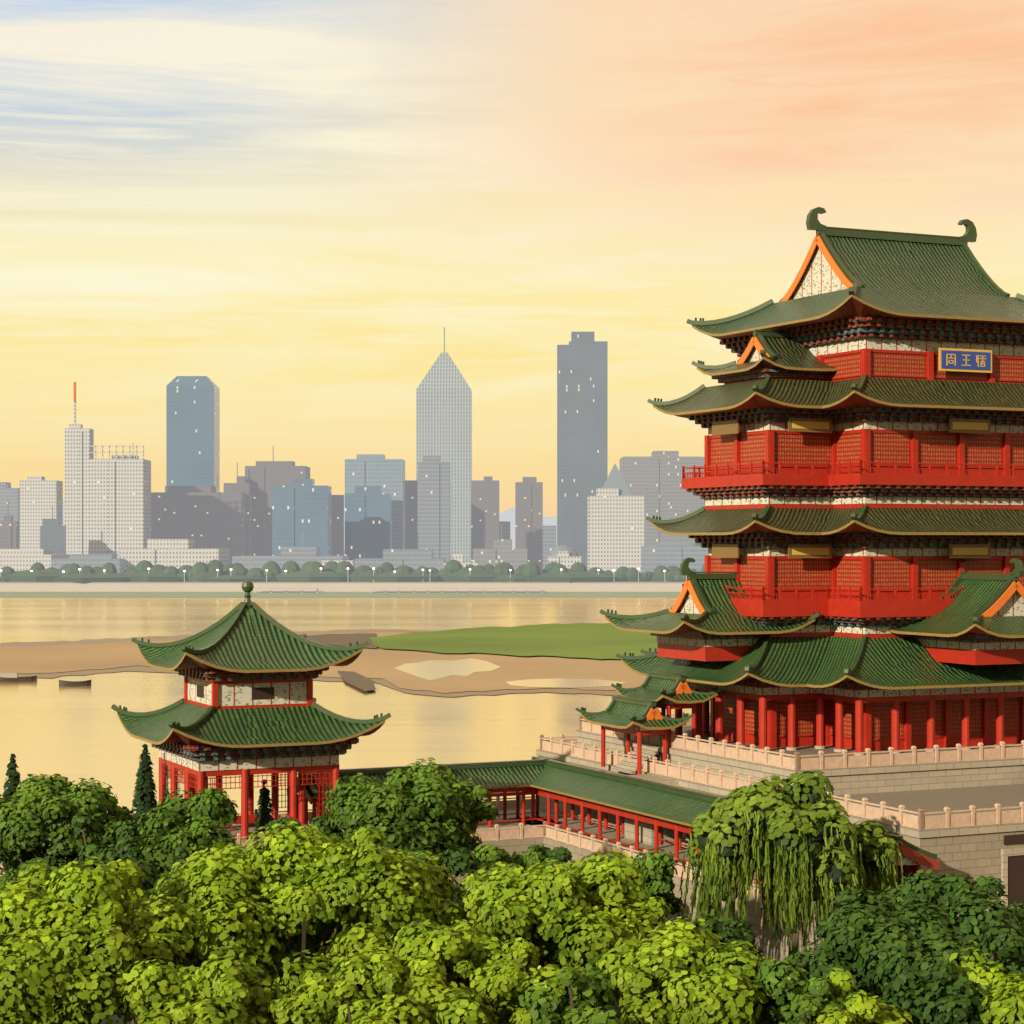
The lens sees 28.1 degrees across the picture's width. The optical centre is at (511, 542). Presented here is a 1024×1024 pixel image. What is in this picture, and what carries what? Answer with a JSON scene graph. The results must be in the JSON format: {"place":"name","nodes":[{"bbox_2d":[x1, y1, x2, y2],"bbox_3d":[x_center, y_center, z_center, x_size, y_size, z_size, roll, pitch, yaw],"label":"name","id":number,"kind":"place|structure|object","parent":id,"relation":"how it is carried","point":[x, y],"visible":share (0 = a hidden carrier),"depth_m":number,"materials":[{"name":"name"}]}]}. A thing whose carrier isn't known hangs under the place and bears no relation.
{"place":"outdoors","nodes":[
{"label":"outdoors","id":0,"kind":"place"},
{"bbox_2d":[111,602,390,730],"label":"roof ridges","id":1,"kind":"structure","parent":0,"point":[204,717],"depth_m":161.25,"materials":[{"name":"tile"}]},
{"bbox_2d":[240,580,253,607],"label":"finial","id":2,"kind":"object","parent":1,"relation":"on","point":[247,587],"visible":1,"depth_m":163.08,"materials":[{"name":"ceramic"}]},
{"bbox_2d":[117,644,384,747],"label":"roof eaves","id":3,"kind":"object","parent":1,"relation":"on","point":[254,671],"depth_m":156.61,"materials":[{"name":"tile"}]},
{"bbox_2d":[118,608,381,744],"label":"pavilion roof","id":4,"kind":"structure","parent":3,"relation":"on","point":[254,639],"depth_m":159.56,"materials":[{"name":"green tile"}]},
{"bbox_2d":[159,651,383,839],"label":"river pavilion","id":5,"kind":"structure","parent":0,"point":[195,781],"depth_m":159.88,"materials":[{"name":"red wood"}]},
{"bbox_2d":[159,679,338,770],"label":"wall","id":6,"kind":"structure","parent":5,"relation":"attached to","point":[241,694],"depth_m":159.43,"materials":[{"name":"white paint"}]},
{"bbox_2d":[151,667,358,761],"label":"eave brackets","id":7,"kind":"object","parent":5,"relation":"on","point":[195,753],"visible":0.45,"depth_m":158.20,"materials":[{"name":"brown wood"}]},
{"bbox_2d":[11,487,556,548],"bbox_3d":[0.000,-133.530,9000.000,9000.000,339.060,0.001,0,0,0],"label":"buildings","id":8,"kind":"structure","parent":0,"point":[508,515],"depth_m":9000.00,"materials":[{"name":"grey concrete"}]},
{"bbox_2d":[0,568,665,571],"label":"street lamps","id":9,"kind":"object","parent":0,"point":[347,568],"visible":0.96,"depth_m":1411.40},
{"bbox_2d":[0,549,684,582],"bbox_3d":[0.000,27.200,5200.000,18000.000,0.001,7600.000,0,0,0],"label":"shore land","id":10,"kind":"structure","parent":0,"point":[348,582],"depth_m":1400.36,"materials":[{"name":"grey concrete"}]},
{"bbox_2d":[0,446,542,570],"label":"city buildings","id":11,"kind":"structure","parent":10,"relation":"on","point":[235,519],"depth_m":1948.80,"materials":[{"name":"grey concrete"}]},
{"bbox_2d":[166,376,391,559],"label":"skyscrapers","id":12,"kind":"structure","parent":10,"relation":"on","point":[193,436],"depth_m":1850.00,"materials":[{"name":"blue glass"}]},
{"bbox_2d":[40,332,607,567],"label":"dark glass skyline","id":13,"kind":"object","parent":10,"relation":"on","point":[582,416],"visible":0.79,"depth_m":2200.00,"materials":[{"name":"grey glass"}]},
{"bbox_2d":[0,559,703,582],"bbox_3d":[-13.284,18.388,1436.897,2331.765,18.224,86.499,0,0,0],"label":"tree line","id":14,"kind":"object","parent":10,"relation":"on","point":[452,570],"visible":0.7,"depth_m":1416.39,"materials":[{"name":"green plant"}]},
{"bbox_2d":[0,402,707,572],"bbox_3d":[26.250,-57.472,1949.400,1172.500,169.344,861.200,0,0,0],"label":"skyline","id":15,"kind":"structure","parent":10,"relation":"on","point":[107,506],"depth_m":1800.04},
{"bbox_2d":[74,382,75,401],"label":"antenna mast","id":16,"kind":"object","parent":15,"relation":"on","point":[74,391],"visible":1,"depth_m":1810.05,"materials":[{"name":"metal"}]},
{"bbox_2d":[345,454,404,548],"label":"office building","id":17,"kind":"structure","parent":10,"relation":"on","point":[388,475],"depth_m":1900.00,"materials":[{"name":"blue glass"}]},
{"bbox_2d":[416,327,471,562],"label":"skyscraper","id":18,"kind":"structure","parent":10,"relation":"on","point":[443,411],"depth_m":2100.00,"materials":[{"name":"grey glass"}]},
{"bbox_2d":[0,569,686,581],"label":"street lamp poles","id":19,"kind":"object","parent":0,"point":[373,575],"visible":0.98,"depth_m":1411.80,"materials":[{"name":"metal"}]},
{"bbox_2d":[0,598,691,875],"bbox_3d":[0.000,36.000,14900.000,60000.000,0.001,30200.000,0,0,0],"label":"river water","id":20,"kind":"structure","parent":0,"point":[49,726],"depth_m":470.27,"materials":[{"name":"beige liquid"}]},
{"bbox_2d":[0,675,90,685],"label":"boat hull","id":21,"kind":"object","parent":20,"relation":"on","point":[61,682],"visible":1,"depth_m":528.46,"materials":[{"name":"brown wood"}]},
{"bbox_2d":[0,672,17,677],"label":"boat cabin","id":22,"kind":"object","parent":21,"relation":"on","point":[9,674],"visible":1,"depth_m":528.84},
{"bbox_2d":[0,629,619,696],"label":"sandbar edge","id":23,"kind":"object","parent":20,"relation":"on","point":[141,668],"visible":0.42,"depth_m":570.61,"materials":[{"name":"brown sand"}]},
{"bbox_2d":[0,632,646,692],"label":"sandbar","id":24,"kind":"structure","parent":23,"relation":"on","point":[379,662],"depth_m":596.32,"materials":[{"name":"brown sand"}]},
{"bbox_2d":[307,633,376,647],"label":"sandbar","id":25,"kind":"structure","parent":24,"relation":"on","point":[339,639],"depth_m":749.12,"materials":[{"name":"brown sand"}]},
{"bbox_2d":[338,671,375,690],"bbox_3d":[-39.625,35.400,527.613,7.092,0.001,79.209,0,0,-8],"label":"groyne rock","id":26,"kind":"object","parent":24,"relation":"on","point":[355,679],"visible":1,"depth_m":526.20,"materials":[{"name":"grey stone"}]},
{"bbox_2d":[394,658,499,680],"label":"sand patch","id":27,"kind":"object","parent":24,"relation":"in","point":[430,670],"depth_m":581.28,"materials":[{"name":"beige sand"}]},
{"bbox_2d":[370,623,657,658],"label":"island grass","id":28,"kind":"structure","parent":24,"relation":"on","point":[594,640],"depth_m":731.88,"materials":[{"name":"green plant"}]},
{"bbox_2d":[506,678,625,687],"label":"sand patch","id":29,"kind":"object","parent":24,"relation":"on","point":[566,683],"depth_m":519.35,"materials":[{"name":"beige sand"}]},
{"bbox_2d":[0,592,679,597],"bbox_3d":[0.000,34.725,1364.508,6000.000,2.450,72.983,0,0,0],"label":"bank grass","id":30,"kind":"structure","parent":20,"relation":"on","point":[339,595],"depth_m":1362.55,"materials":[{"name":"green plant"}]},
{"bbox_2d":[0,583,684,592],"bbox_3d":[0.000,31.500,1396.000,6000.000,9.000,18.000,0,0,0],"label":"embankment wall","id":31,"kind":"structure","parent":20,"relation":"on","point":[347,587],"depth_m":1401.00,"materials":[{"name":"grey concrete"}]},
{"bbox_2d":[65,838,820,966],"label":"platform stone wall","id":32,"kind":"structure","parent":20,"relation":"on","point":[779,951],"depth_m":142.34,"materials":[{"name":"beige stone"}]},
{"bbox_2d":[76,808,1023,919],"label":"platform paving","id":33,"kind":"structure","parent":32,"relation":"on","point":[541,813],"depth_m":181.94,"materials":[{"name":"beige stone"}]},
{"bbox_2d":[0,744,273,873],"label":"conifer trees","id":34,"kind":"object","parent":33,"relation":"on","point":[150,785],"visible":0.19,"depth_m":160.34,"materials":[{"name":"green plant"}]},
{"bbox_2d":[223,823,309,854],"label":"pavilion base","id":35,"kind":"object","parent":33,"relation":"on","point":[237,829],"visible":0.09,"depth_m":167.13,"materials":[{"name":"beige stone"}]},
{"bbox_2d":[224,809,344,848],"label":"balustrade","id":36,"kind":"object","parent":35,"relation":"on","point":[238,837],"visible":0.06,"depth_m":157.06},
{"bbox_2d":[0,757,863,1023],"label":"tree leaves","id":37,"kind":"object","parent":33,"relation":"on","point":[404,793],"visible":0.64,"depth_m":137.23,"materials":[{"name":"green plant"}]},
{"bbox_2d":[134,795,836,918],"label":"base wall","id":38,"kind":"structure","parent":33,"relation":"on","point":[556,834],"depth_m":167.80,"materials":[{"name":"stone"}]},
{"bbox_2d":[297,787,920,909],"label":"corridor","id":39,"kind":"object","parent":33,"relation":"on","point":[535,793],"depth_m":169.16,"materials":[{"name":"red wood"}]},
{"bbox_2d":[306,765,900,849],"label":"corridor roof","id":40,"kind":"structure","parent":39,"relation":"on","point":[677,807],"depth_m":167.29,"materials":[{"name":"green tile"}]},
{"bbox_2d":[297,786,920,864],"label":"corridor gable","id":41,"kind":"structure","parent":39,"relation":"attached to","point":[905,860],"depth_m":131.75,"materials":[{"name":"red wood"}]},
{"bbox_2d":[286,777,939,871],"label":"orange corridor","id":42,"kind":"object","parent":39,"relation":"attached to","point":[915,856],"visible":0.26,"depth_m":131.81,"materials":[{"name":"orange wood"}]},
{"bbox_2d":[307,756,936,864],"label":"roof edge trim","id":43,"kind":"structure","parent":39,"relation":"on","point":[536,760],"depth_m":169.68,"materials":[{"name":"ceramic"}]},
{"bbox_2d":[312,784,936,859],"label":"corridor trim","id":44,"kind":"structure","parent":39,"relation":"attached to","point":[618,807],"depth_m":163.25,"materials":[{"name":"red wood"}]},
{"bbox_2d":[100,949,628,1023],"bbox_3d":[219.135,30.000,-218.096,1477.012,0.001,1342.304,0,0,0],"label":"park ground","id":45,"kind":"structure","parent":0,"point":[115,1017],"depth_m":130.37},
{"bbox_2d":[0,798,1023,1023],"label":"tree","id":46,"kind":"object","parent":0,"point":[937,923],"depth_m":105.57,"materials":[{"name":"green plant"}]},
{"bbox_2d":[0,821,1023,1023],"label":"light green trees","id":47,"kind":"object","parent":46,"relation":"attached to","point":[257,892],"visible":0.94,"depth_m":101.34,"materials":[{"name":"green plant"}]},
{"bbox_2d":[0,755,1023,1023],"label":"tree foliage","id":48,"kind":"object","parent":46,"relation":"attached to","point":[834,873],"visible":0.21,"depth_m":124.80,"materials":[{"name":"green plant"}]},
{"bbox_2d":[677,770,903,951],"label":"willow tree leaves","id":49,"kind":"object","parent":46,"relation":"attached to","point":[799,885],"visible":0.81,"depth_m":126.20,"materials":[{"name":"green plant"}]},
{"bbox_2d":[0,0,1023,516],"label":"sky","id":50,"kind":"structure","parent":0,"point":[290,206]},
{"bbox_2d":[473,451,704,569],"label":"city buildings","id":51,"kind":"structure","parent":0,"point":[655,479],"depth_m":1900.00,"materials":[{"name":"grey concrete"}]},
{"bbox_2d":[536,726,1023,906],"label":"stone balustrade","id":52,"kind":"object","parent":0,"point":[937,787],"visible":0.34,"depth_m":157.55,"materials":[{"name":"beige stone"}]},
{"bbox_2d":[538,348,1023,906],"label":"pavilion","id":53,"kind":"structure","parent":52,"relation":"on","point":[865,600],"depth_m":168.58,"materials":[{"name":"red wood"}]},
{"bbox_2d":[693,235,1023,333],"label":"roof","id":54,"kind":"structure","parent":53,"relation":"attached to","point":[920,278],"depth_m":176.21,"materials":[{"name":"green tile"}]},
{"bbox_2d":[540,711,1023,829],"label":"stone terrace","id":55,"kind":"structure","parent":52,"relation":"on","point":[882,813],"depth_m":157.35,"materials":[{"name":"beige stone"}]},
{"bbox_2d":[580,294,1023,729],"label":"eave edge","id":56,"kind":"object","parent":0,"point":[830,532],"depth_m":166.28,"materials":[{"name":"gold metal"}]},
{"bbox_2d":[575,207,1023,722],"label":"roof ridges","id":57,"kind":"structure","parent":56,"relation":"on","point":[824,231],"depth_m":174.08,"materials":[{"name":"tile"}]},
{"bbox_2d":[582,579,1023,726],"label":"lower roof","id":58,"kind":"structure","parent":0,"point":[884,662],"depth_m":167.32,"materials":[{"name":"green tile"}]},
{"bbox_2d":[626,235,1023,728],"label":"trim","id":59,"kind":"structure","parent":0,"point":[991,611],"depth_m":172.40,"materials":[{"name":"orange wood"}]},
{"bbox_2d":[676,247,1023,616],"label":"gable wall","id":60,"kind":"structure","parent":59,"relation":"attached to","point":[820,276],"depth_m":175.77,"materials":[{"name":"white paint"}]},
{"bbox_2d":[627,338,1023,730],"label":"wall band","id":61,"kind":"object","parent":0,"point":[897,344],"visible":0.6,"depth_m":169.29,"materials":[{"name":"white paint"}]},
{"bbox_2d":[650,297,1023,690],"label":"eave brackets","id":62,"kind":"object","parent":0,"point":[850,328],"visible":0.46,"depth_m":169.18,"materials":[{"name":"brown wood"}]},
{"bbox_2d":[652,336,1023,532],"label":"eave roofs","id":63,"kind":"structure","parent":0,"point":[790,352],"depth_m":169.44,"materials":[{"name":"green tile"}]},
{"bbox_2d":[712,418,990,557],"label":"wall panels","id":64,"kind":"object","parent":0,"point":[725,550],"visible":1,"depth_m":170.16,"materials":[{"name":"brown wood"}]},
{"bbox_2d":[711,353,1023,738],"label":"lattice wall panels","id":65,"kind":"object","parent":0,"point":[884,448],"visible":0.45,"depth_m":170.39,"materials":[{"name":"red wood"}]},
{"bbox_2d":[792,348,991,554],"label":"plaques","id":66,"kind":"object","parent":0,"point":[825,425],"visible":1,"depth_m":169.82,"materials":[{"name":"gold metal"}]},
{"bbox_2d":[941,350,989,369],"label":"plaque","id":67,"kind":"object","parent":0,"point":[960,361],"depth_m":170.63,"materials":[{"name":"blue wood"}]}
]}

